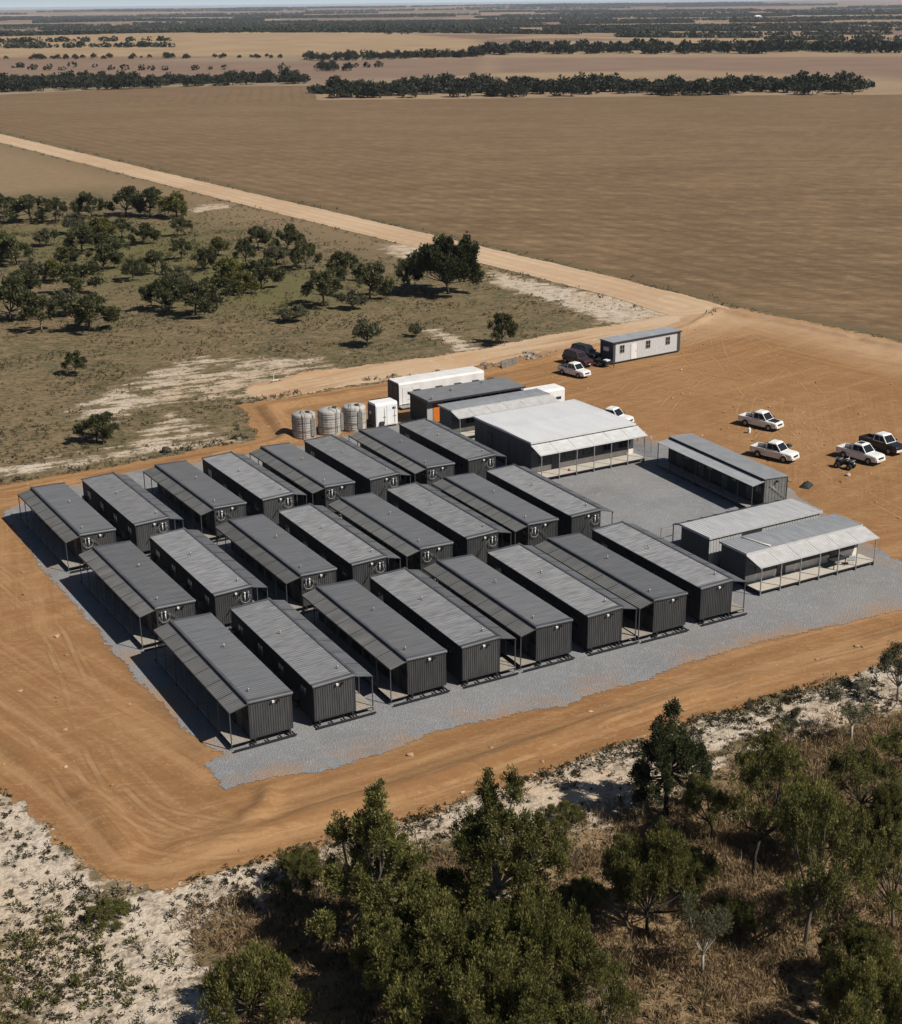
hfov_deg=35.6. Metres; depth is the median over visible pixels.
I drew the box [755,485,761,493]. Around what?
window
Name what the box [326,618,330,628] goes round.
door
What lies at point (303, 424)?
water tank
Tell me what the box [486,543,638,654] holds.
dark cabin
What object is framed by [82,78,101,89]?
belt tree
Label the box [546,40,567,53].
belt tree
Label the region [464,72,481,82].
belt tree
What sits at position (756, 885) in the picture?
dry grass
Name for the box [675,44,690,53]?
belt tree
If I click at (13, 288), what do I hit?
grove tree
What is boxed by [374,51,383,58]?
belt tree
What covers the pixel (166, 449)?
dark mound
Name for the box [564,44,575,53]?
belt tree
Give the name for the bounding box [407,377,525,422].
slate office
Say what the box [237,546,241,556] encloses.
door
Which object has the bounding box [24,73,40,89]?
belt tree
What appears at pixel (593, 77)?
belt tree
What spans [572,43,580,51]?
belt tree
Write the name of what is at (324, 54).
belt tree
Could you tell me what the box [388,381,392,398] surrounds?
door
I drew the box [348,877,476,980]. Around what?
bushy tree
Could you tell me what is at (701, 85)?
belt tree
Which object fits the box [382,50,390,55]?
belt tree
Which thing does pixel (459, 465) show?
window
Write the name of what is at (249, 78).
belt tree
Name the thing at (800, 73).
belt tree
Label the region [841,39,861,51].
belt tree
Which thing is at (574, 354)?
wagon
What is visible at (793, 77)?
belt tree
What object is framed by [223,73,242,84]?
belt tree
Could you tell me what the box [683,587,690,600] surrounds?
window
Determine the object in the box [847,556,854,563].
tub chair
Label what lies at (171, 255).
grove undergrowth
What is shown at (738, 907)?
bushy tree
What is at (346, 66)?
belt tree
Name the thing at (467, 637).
dark cabin
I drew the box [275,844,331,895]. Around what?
bushy tree
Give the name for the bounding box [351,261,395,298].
grove tree
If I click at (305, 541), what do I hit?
window
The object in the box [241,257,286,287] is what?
grove tree
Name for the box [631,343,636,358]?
door
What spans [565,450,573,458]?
window
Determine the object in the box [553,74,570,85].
belt tree
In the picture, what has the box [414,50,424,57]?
belt tree
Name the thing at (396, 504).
window
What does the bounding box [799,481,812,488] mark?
tarpaulin bundle
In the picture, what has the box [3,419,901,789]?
gravel yard
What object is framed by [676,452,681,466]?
door
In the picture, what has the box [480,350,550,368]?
scrap rubble
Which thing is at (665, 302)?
dirt road
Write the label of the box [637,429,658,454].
wire fence
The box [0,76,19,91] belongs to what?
belt tree
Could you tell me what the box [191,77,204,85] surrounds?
belt tree
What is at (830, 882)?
gum tree
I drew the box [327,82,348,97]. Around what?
belt tree
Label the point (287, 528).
window
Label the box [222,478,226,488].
window
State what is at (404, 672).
window
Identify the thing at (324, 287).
grove tree
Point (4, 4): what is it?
sky
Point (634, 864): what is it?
bushy tree
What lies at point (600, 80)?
belt tree
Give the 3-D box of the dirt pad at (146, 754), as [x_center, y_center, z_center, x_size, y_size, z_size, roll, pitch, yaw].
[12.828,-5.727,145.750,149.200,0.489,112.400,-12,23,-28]
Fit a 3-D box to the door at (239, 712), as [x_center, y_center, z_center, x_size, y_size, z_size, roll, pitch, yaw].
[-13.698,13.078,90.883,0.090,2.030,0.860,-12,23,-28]
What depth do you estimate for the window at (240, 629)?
101.96 m
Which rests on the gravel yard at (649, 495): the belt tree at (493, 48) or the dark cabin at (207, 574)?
the dark cabin at (207, 574)
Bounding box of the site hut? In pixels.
[599,326,681,363]
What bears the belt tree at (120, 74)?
on the ground at (46, 176)
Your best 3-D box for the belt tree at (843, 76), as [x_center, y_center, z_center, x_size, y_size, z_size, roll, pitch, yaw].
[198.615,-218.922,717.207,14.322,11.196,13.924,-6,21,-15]
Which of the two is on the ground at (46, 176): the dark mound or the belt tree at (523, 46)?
the belt tree at (523, 46)
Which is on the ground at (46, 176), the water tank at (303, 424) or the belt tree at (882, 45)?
the belt tree at (882, 45)
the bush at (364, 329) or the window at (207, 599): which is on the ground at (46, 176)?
the bush at (364, 329)
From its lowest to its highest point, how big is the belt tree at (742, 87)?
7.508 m
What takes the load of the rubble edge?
on the dirt pad at (146, 754)
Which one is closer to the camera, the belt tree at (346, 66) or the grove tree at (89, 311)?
the grove tree at (89, 311)
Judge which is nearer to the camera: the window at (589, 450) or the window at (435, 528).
the window at (435, 528)
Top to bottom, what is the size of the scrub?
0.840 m
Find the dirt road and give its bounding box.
[0,134,728,315]
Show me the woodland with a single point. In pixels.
(242, 23)
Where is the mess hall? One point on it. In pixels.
(575, 436)
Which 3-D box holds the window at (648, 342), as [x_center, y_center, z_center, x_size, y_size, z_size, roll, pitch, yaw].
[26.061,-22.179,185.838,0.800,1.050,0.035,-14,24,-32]
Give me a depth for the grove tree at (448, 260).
225.14 m
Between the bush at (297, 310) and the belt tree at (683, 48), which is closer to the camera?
the bush at (297, 310)
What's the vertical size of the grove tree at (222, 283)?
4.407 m
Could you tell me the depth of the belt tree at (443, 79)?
738.05 m
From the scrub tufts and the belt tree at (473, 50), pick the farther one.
the belt tree at (473, 50)
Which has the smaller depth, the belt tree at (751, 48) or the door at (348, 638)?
the door at (348, 638)
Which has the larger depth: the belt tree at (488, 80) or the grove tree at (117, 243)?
the belt tree at (488, 80)
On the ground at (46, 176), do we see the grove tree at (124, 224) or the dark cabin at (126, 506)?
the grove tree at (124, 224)
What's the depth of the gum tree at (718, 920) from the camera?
66.81 m
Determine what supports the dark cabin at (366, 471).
on the gravel yard at (649, 495)
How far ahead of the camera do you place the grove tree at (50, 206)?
307.50 m
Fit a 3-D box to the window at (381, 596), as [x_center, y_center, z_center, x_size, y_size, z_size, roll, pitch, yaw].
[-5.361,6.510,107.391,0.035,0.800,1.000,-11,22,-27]
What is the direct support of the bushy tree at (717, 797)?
on the ground at (46, 176)
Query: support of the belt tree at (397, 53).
on the ground at (46, 176)
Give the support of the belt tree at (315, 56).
on the ground at (46, 176)
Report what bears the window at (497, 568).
in the dark cabin at (592, 610)
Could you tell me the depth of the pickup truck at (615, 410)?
156.81 m
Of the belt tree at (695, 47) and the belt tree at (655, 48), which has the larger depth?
the belt tree at (695, 47)
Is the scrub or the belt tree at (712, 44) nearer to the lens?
the scrub
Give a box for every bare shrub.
[566,839,586,861]
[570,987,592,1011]
[881,686,901,711]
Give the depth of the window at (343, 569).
112.56 m
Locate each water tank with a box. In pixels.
[291,410,315,439]
[317,406,343,435]
[342,402,366,431]
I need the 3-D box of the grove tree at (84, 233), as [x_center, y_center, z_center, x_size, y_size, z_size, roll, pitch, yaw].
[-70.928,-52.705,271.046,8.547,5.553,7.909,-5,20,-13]
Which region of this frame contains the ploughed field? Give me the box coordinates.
[0,86,901,339]
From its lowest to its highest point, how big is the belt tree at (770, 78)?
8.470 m
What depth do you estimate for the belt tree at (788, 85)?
711.40 m
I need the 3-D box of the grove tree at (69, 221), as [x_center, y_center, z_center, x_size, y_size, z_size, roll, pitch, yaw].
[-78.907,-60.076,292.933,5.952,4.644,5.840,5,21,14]
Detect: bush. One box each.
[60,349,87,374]
[71,411,118,440]
[274,303,308,321]
[351,317,384,345]
[408,322,422,336]
[487,312,517,343]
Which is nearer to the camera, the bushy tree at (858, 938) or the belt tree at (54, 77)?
the bushy tree at (858, 938)
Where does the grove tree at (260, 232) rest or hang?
on the ground at (46, 176)
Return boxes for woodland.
[0,2,901,93]
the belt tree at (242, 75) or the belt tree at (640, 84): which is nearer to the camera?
the belt tree at (640, 84)
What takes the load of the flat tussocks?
on the ground at (46, 176)
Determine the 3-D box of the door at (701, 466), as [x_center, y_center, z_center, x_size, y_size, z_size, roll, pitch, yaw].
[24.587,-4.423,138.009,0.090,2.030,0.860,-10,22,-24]
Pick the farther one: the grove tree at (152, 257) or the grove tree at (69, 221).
the grove tree at (69, 221)
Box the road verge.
[0,133,723,314]
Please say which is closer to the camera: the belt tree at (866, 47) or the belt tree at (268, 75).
the belt tree at (268, 75)
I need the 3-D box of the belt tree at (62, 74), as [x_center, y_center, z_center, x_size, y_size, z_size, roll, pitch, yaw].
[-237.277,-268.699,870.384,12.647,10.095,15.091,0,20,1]
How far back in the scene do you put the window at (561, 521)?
122.48 m
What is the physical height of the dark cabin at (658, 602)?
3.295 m
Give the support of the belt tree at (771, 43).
on the ground at (46, 176)
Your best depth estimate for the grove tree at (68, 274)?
230.63 m
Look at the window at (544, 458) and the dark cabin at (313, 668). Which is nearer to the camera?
the dark cabin at (313, 668)
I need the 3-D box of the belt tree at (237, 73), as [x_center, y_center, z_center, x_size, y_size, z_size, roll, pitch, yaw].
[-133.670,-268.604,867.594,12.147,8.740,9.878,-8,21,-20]
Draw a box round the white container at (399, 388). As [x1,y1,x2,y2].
[387,366,483,408]
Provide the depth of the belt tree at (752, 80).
726.87 m
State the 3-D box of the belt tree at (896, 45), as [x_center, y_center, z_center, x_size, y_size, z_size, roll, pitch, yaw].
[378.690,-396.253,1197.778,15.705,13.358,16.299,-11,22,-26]
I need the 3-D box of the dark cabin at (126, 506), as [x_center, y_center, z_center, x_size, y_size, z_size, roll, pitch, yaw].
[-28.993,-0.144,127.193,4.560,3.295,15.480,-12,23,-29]
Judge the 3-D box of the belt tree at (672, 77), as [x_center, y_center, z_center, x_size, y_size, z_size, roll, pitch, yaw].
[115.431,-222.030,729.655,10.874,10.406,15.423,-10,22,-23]
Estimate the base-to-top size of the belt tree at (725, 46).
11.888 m
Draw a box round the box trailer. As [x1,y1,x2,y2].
[594,357,614,366]
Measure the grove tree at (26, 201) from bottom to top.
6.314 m
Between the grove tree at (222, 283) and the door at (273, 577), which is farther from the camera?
the grove tree at (222, 283)
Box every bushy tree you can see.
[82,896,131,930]
[195,939,316,1023]
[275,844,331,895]
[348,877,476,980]
[359,895,542,1023]
[451,944,611,1023]
[462,888,521,937]
[480,882,600,1006]
[544,799,586,832]
[555,874,610,911]
[559,949,645,1023]
[600,815,700,931]
[674,838,721,896]
[680,773,738,839]
[701,893,759,943]
[757,748,808,779]
[777,767,851,863]
[813,934,901,1023]
[816,912,901,999]
[853,780,901,848]
[869,721,901,770]
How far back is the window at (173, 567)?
113.18 m
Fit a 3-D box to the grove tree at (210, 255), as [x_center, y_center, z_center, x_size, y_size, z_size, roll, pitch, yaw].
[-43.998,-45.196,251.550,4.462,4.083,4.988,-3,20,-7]
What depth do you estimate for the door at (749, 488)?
131.71 m
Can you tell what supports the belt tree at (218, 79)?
on the ground at (46, 176)
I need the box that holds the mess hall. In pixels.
[473,399,647,478]
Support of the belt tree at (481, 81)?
on the ground at (46, 176)
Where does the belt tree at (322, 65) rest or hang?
on the ground at (46, 176)
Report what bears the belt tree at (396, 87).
on the ground at (46, 176)
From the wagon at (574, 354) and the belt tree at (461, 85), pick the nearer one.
the wagon at (574, 354)
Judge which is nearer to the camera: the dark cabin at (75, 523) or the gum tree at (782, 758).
the gum tree at (782, 758)
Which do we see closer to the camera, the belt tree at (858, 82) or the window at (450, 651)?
the window at (450, 651)
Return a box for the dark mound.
[162,446,171,452]
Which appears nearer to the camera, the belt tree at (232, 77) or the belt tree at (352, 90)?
the belt tree at (352, 90)
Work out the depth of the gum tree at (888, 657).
94.55 m
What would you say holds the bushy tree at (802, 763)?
on the ground at (46, 176)
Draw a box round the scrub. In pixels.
[0,881,211,1023]
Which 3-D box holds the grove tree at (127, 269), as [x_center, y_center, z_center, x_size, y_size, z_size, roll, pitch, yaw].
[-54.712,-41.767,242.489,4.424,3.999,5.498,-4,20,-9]
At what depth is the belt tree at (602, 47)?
1228.07 m
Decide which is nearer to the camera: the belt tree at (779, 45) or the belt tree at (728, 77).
the belt tree at (728, 77)
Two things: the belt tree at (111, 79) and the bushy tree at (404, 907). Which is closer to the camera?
the bushy tree at (404, 907)
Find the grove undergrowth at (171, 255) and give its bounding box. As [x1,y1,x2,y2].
[0,212,393,315]
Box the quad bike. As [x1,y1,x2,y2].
[834,457,855,470]
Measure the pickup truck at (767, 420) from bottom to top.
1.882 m
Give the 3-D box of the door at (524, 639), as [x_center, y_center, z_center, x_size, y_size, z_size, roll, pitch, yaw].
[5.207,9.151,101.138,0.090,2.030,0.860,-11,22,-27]
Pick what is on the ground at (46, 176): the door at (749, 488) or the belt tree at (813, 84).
the belt tree at (813, 84)
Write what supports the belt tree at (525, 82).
on the ground at (46, 176)
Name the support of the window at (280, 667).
in the dark cabin at (313, 668)
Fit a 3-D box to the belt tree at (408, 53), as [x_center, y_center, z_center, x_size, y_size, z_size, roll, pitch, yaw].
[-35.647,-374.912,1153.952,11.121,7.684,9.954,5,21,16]
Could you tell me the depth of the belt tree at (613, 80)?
732.20 m
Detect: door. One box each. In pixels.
[74,538,78,558]
[147,613,152,633]
[206,512,210,531]
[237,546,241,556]
[237,708,242,730]
[272,574,276,584]
[290,580,295,600]
[315,491,319,504]
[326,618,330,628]
[347,635,352,646]
[369,654,374,665]
[377,406,386,425]
[387,404,396,423]
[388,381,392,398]
[393,383,397,403]
[393,666,399,686]
[402,387,409,403]
[408,554,413,568]
[416,472,420,483]
[487,432,491,448]
[516,530,519,543]
[521,635,526,653]
[551,453,558,469]
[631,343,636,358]
[636,608,643,625]
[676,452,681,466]
[698,462,704,477]
[722,473,727,488]
[746,484,751,499]
[776,563,785,574]
[829,549,838,561]
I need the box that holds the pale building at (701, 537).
[660,498,822,564]
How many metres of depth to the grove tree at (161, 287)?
217.06 m
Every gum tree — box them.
[304,777,439,943]
[433,762,574,917]
[626,696,713,815]
[677,888,734,977]
[729,717,810,876]
[772,777,888,943]
[775,704,800,742]
[823,739,901,806]
[824,676,877,740]
[855,820,901,929]
[877,640,901,700]
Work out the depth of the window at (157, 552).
116.20 m
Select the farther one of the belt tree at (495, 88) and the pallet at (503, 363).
the belt tree at (495, 88)
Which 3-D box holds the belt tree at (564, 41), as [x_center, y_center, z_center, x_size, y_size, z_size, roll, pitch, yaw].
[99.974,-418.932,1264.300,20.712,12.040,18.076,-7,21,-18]
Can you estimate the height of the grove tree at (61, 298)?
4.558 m
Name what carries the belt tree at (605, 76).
on the ground at (46, 176)
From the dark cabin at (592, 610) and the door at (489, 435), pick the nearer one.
the dark cabin at (592, 610)
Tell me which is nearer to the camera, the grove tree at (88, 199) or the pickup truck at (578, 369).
the pickup truck at (578, 369)
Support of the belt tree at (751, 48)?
on the ground at (46, 176)
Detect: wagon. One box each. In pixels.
[562,348,593,365]
[571,342,600,358]
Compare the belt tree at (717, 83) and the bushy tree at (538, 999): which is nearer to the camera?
the bushy tree at (538, 999)
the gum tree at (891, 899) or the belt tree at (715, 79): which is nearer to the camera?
the gum tree at (891, 899)
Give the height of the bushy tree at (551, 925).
6.867 m
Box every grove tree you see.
[0,193,21,219]
[0,229,16,259]
[0,234,34,264]
[0,272,37,321]
[2,194,48,221]
[5,268,41,289]
[17,294,62,331]
[18,257,44,275]
[32,228,58,246]
[40,196,68,222]
[40,258,64,282]
[47,287,80,314]
[48,262,104,292]
[53,245,81,263]
[60,212,85,227]
[61,224,105,252]
[62,291,122,331]
[69,191,105,216]
[85,243,125,269]
[89,216,118,236]
[99,237,130,254]
[104,185,145,215]
[112,218,133,237]
[121,258,145,280]
[125,222,161,243]
[131,186,168,216]
[138,249,169,273]
[138,277,183,309]
[156,190,187,217]
[161,264,191,282]
[167,279,224,315]
[168,216,193,236]
[168,237,192,259]
[192,248,216,269]
[195,276,233,298]
[208,236,230,255]
[212,256,245,279]
[229,271,260,294]
[231,238,257,263]
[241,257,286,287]
[242,224,273,249]
[262,241,290,265]
[270,223,305,248]
[289,238,322,268]
[300,268,343,305]
[325,251,362,280]
[336,288,367,308]
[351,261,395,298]
[394,257,417,291]
[405,231,485,293]
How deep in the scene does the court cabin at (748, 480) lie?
134.94 m
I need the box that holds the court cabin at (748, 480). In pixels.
[657,433,788,506]
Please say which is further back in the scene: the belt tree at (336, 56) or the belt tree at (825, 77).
the belt tree at (336, 56)
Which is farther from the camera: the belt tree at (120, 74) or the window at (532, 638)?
the belt tree at (120, 74)
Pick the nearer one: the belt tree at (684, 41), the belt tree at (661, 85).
the belt tree at (661, 85)
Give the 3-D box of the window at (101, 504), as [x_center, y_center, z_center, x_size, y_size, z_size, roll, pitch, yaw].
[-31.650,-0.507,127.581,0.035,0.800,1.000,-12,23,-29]
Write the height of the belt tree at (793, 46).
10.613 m
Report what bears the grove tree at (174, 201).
on the ground at (46, 176)
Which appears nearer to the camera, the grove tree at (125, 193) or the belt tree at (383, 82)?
the grove tree at (125, 193)
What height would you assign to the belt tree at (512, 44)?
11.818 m
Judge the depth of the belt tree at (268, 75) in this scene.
854.97 m
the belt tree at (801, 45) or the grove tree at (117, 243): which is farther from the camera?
the belt tree at (801, 45)
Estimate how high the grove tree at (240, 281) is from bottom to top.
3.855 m
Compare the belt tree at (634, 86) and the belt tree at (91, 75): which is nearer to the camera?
the belt tree at (634, 86)
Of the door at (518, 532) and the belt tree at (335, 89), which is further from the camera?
the belt tree at (335, 89)
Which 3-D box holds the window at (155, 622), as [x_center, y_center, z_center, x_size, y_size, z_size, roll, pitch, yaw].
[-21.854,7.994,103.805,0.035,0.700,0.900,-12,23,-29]
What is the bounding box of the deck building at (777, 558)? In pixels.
[719,513,878,595]
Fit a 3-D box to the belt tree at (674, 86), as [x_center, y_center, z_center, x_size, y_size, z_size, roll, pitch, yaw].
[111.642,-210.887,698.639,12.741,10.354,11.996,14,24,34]
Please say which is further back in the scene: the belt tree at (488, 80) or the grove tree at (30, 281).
the belt tree at (488, 80)
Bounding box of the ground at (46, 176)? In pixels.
[0,0,901,1023]
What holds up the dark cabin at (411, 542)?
on the gravel yard at (649, 495)
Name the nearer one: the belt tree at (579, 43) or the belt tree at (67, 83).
the belt tree at (67, 83)
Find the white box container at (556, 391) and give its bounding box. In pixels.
[520,384,564,401]
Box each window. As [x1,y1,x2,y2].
[100,501,103,511]
[113,512,117,523]
[127,525,131,535]
[152,614,157,626]
[155,548,160,560]
[171,563,175,574]
[187,577,192,590]
[204,593,209,606]
[208,468,211,477]
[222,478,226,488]
[238,489,241,498]
[238,623,243,637]
[243,708,249,722]
[254,500,258,510]
[257,641,263,656]
[278,661,283,676]
[285,523,289,533]
[297,581,301,592]
[300,682,306,698]
[302,535,307,546]
[321,492,325,501]
[321,549,326,560]
[341,564,346,576]
[360,480,364,490]
[378,591,383,601]
[393,500,398,508]
[399,607,405,618]
[401,665,407,679]
[415,554,420,565]
[422,625,428,636]
[433,525,438,532]
[447,644,453,658]
[454,538,459,549]
[457,461,462,470]
[466,417,474,423]
[495,565,501,573]
[519,580,525,588]
[522,530,527,540]
[529,633,536,645]
[538,455,547,463]
[544,597,551,604]
[558,516,563,527]
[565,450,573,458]
[571,614,578,628]
[584,446,592,454]
[603,443,610,450]
[618,440,626,448]
[620,345,624,352]
[646,340,650,347]
[646,606,653,618]
[665,336,669,344]
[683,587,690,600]
[742,529,761,535]
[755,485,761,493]
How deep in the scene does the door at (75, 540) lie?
119.37 m
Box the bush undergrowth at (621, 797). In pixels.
[260,694,901,1023]
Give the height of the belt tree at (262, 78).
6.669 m
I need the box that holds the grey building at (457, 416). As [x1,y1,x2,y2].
[438,388,559,436]
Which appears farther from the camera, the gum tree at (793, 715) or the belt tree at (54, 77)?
the belt tree at (54, 77)
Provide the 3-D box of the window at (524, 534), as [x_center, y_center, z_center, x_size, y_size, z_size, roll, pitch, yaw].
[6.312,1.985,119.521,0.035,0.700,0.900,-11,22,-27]
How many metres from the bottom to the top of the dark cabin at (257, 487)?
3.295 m
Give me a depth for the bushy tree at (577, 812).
80.86 m
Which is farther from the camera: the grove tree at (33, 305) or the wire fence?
the grove tree at (33, 305)
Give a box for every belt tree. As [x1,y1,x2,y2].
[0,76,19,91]
[12,77,32,90]
[18,77,43,90]
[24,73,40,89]
[35,73,51,88]
[48,72,58,79]
[58,70,75,77]
[58,76,77,89]
[66,74,79,80]
[72,77,86,88]
[76,70,88,77]
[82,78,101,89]
[84,72,96,80]
[96,74,107,85]
[97,70,109,76]
[103,75,119,88]
[111,75,131,88]
[114,70,126,76]
[120,74,141,87]
[140,77,154,87]
[143,73,162,87]
[163,71,182,83]
[181,75,196,86]
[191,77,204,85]
[198,75,206,83]
[204,73,213,83]
[211,74,228,85]
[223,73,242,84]
[228,69,240,77]
[240,72,247,80]
[241,74,257,84]
[245,71,257,76]
[256,74,269,82]
[260,71,274,82]
[277,67,293,75]
[281,72,294,83]
[286,69,300,74]
[289,73,304,83]
[302,50,314,59]
[311,52,320,60]
[316,59,326,69]
[317,62,329,70]
[320,52,330,60]
[325,75,344,86]
[327,62,338,70]
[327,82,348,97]
[331,53,343,60]
[335,79,364,96]
[341,62,352,70]
[342,84,359,97]
[344,49,358,58]
[345,51,357,59]
[351,79,363,84]
[359,82,377,97]
[362,79,384,97]
[367,50,377,59]
[371,81,391,95]
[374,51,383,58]
[378,83,390,95]
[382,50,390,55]
[387,53,395,58]
[388,82,406,95]
[394,50,401,58]
[396,76,410,84]
[399,83,419,97]
[401,51,413,57]
[412,75,431,87]
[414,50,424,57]
[417,75,442,94]
[423,48,435,57]
[436,73,457,91]
[439,49,450,57]
[445,76,457,91]
[447,77,474,97]
[455,49,467,57]
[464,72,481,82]
[465,78,480,92]
[466,47,475,56]
[470,77,488,93]
[474,47,485,56]
[477,81,496,95]
[481,41,493,53]
[483,73,496,83]
[488,43,502,54]
[488,81,509,96]
[496,43,512,54]
[502,82,514,94]
[504,75,519,84]
[505,41,518,52]
[507,83,528,96]
[510,39,523,50]
[511,75,538,92]
[520,42,532,52]
[525,39,545,52]
[531,79,553,93]
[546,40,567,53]
[551,80,569,96]
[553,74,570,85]
[554,39,570,44]
[562,80,580,96]
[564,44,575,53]
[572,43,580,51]
[572,72,586,80]
[572,75,585,89]
[575,40,585,47]
[578,38,589,45]
[578,79,600,94]
[584,43,599,53]
[586,73,599,81]
[592,41,606,52]
[594,75,615,91]
[599,72,611,78]
[601,72,625,91]
[604,43,617,51]
[614,40,624,51]
[616,82,630,93]
[619,43,633,52]
[619,77,631,84]
[622,81,641,92]
[629,78,648,92]
[630,37,646,49]
[640,44,651,53]
[646,37,662,46]
[646,84,665,94]
[648,44,662,53]
[648,78,661,85]
[654,78,677,94]
[662,42,674,52]
[662,78,689,95]
[664,74,684,90]
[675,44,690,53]
[678,39,691,45]
[687,81,704,94]
[688,78,713,94]
[689,43,700,52]
[698,38,710,43]
[700,42,711,52]
[705,40,718,49]
[708,76,721,82]
[709,79,727,94]
[715,79,739,94]
[716,41,732,52]
[720,72,738,83]
[733,39,749,53]
[734,81,746,92]
[738,74,760,90]
[745,44,759,53]
[747,39,757,44]
[752,78,775,91]
[753,39,771,53]
[760,39,773,51]
[766,76,775,89]
[770,76,795,92]
[772,39,790,51]
[782,74,798,84]
[786,41,798,51]
[790,70,811,79]
[792,82,810,94]
[793,40,803,48]
[793,74,809,84]
[805,73,825,88]
[805,79,824,94]
[807,41,817,50]
[810,71,829,89]
[811,39,825,50]
[821,40,841,52]
[825,72,850,91]
[828,75,855,93]
[840,70,855,79]
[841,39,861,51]
[844,74,868,91]
[856,42,874,53]
[865,37,877,49]
[873,40,892,52]
[888,39,901,52]
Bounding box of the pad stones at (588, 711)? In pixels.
[2,329,899,873]
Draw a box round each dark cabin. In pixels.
[18,482,115,572]
[78,540,195,650]
[81,472,183,555]
[143,460,246,541]
[149,527,267,629]
[153,612,296,751]
[201,451,306,525]
[215,514,336,613]
[229,597,376,728]
[249,442,354,515]
[277,503,400,590]
[301,579,449,706]
[304,434,410,501]
[328,492,453,581]
[348,426,454,492]
[369,567,518,687]
[386,482,511,562]
[398,418,506,478]
[423,554,574,671]
[432,472,558,547]
[485,464,612,538]
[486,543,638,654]
[534,532,688,642]
[591,521,747,625]
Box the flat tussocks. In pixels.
[0,197,881,484]
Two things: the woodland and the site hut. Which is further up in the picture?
the woodland
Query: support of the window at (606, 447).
in the mess hall
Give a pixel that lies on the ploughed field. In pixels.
(789, 205)
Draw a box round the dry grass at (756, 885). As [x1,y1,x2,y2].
[167,700,901,1023]
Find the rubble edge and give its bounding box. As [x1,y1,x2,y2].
[9,350,717,898]
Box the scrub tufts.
[0,665,901,1023]
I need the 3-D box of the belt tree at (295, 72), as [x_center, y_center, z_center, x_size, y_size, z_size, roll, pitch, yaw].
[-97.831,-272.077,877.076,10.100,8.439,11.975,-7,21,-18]
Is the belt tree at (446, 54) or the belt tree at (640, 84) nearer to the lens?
the belt tree at (640, 84)
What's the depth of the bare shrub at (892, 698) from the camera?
93.16 m
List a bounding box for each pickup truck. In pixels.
[557,361,590,378]
[603,406,633,421]
[738,409,783,430]
[750,439,799,462]
[836,441,885,464]
[859,431,901,454]
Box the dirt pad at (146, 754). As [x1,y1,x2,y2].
[0,306,901,893]
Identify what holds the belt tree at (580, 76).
on the ground at (46, 176)
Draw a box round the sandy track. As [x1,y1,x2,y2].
[242,313,701,399]
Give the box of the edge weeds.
[0,373,901,915]
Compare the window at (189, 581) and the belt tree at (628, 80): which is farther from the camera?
the belt tree at (628, 80)
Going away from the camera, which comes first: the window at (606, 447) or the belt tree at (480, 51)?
the window at (606, 447)
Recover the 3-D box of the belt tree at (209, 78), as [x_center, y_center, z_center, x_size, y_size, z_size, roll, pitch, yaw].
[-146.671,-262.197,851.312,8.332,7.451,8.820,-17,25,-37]
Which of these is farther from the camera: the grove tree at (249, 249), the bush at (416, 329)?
the grove tree at (249, 249)
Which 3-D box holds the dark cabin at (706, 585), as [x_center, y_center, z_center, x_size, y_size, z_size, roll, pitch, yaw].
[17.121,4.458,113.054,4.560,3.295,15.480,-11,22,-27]
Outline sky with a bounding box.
[0,0,782,9]
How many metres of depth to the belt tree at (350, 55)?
1134.79 m
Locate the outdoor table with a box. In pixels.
[827,554,846,568]
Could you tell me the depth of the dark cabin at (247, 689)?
93.23 m
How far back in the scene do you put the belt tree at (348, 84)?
711.86 m
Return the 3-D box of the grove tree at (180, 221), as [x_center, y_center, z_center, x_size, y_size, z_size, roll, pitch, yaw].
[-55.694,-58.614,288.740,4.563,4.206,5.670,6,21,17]
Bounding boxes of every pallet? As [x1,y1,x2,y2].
[501,359,507,368]
[506,358,512,366]
[512,356,517,365]
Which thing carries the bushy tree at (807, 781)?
on the ground at (46, 176)
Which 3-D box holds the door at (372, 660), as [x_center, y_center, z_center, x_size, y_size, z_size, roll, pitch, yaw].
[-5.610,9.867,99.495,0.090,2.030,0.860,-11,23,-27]
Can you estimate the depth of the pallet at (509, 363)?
181.81 m
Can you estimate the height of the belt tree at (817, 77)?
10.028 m
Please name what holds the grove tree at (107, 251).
on the ground at (46, 176)
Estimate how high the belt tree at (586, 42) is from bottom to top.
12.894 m
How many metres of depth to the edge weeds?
89.56 m
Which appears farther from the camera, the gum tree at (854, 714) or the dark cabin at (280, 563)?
the dark cabin at (280, 563)
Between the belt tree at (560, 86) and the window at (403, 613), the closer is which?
the window at (403, 613)
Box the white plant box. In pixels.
[368,398,397,426]
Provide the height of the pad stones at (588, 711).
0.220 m
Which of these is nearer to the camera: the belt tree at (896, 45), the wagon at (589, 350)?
the wagon at (589, 350)
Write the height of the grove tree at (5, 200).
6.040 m
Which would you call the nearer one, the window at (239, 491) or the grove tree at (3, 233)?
the window at (239, 491)
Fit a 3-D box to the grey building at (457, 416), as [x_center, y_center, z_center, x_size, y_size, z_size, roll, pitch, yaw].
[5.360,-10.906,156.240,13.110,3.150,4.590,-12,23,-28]
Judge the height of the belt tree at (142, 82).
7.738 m
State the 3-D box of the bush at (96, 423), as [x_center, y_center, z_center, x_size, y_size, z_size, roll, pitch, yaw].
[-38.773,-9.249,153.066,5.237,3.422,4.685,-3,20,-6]
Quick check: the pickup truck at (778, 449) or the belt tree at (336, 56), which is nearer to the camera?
the pickup truck at (778, 449)
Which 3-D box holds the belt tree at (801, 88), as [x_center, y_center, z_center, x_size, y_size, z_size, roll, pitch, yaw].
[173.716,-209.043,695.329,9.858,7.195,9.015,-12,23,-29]
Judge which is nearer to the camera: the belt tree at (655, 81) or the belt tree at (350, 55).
the belt tree at (655, 81)

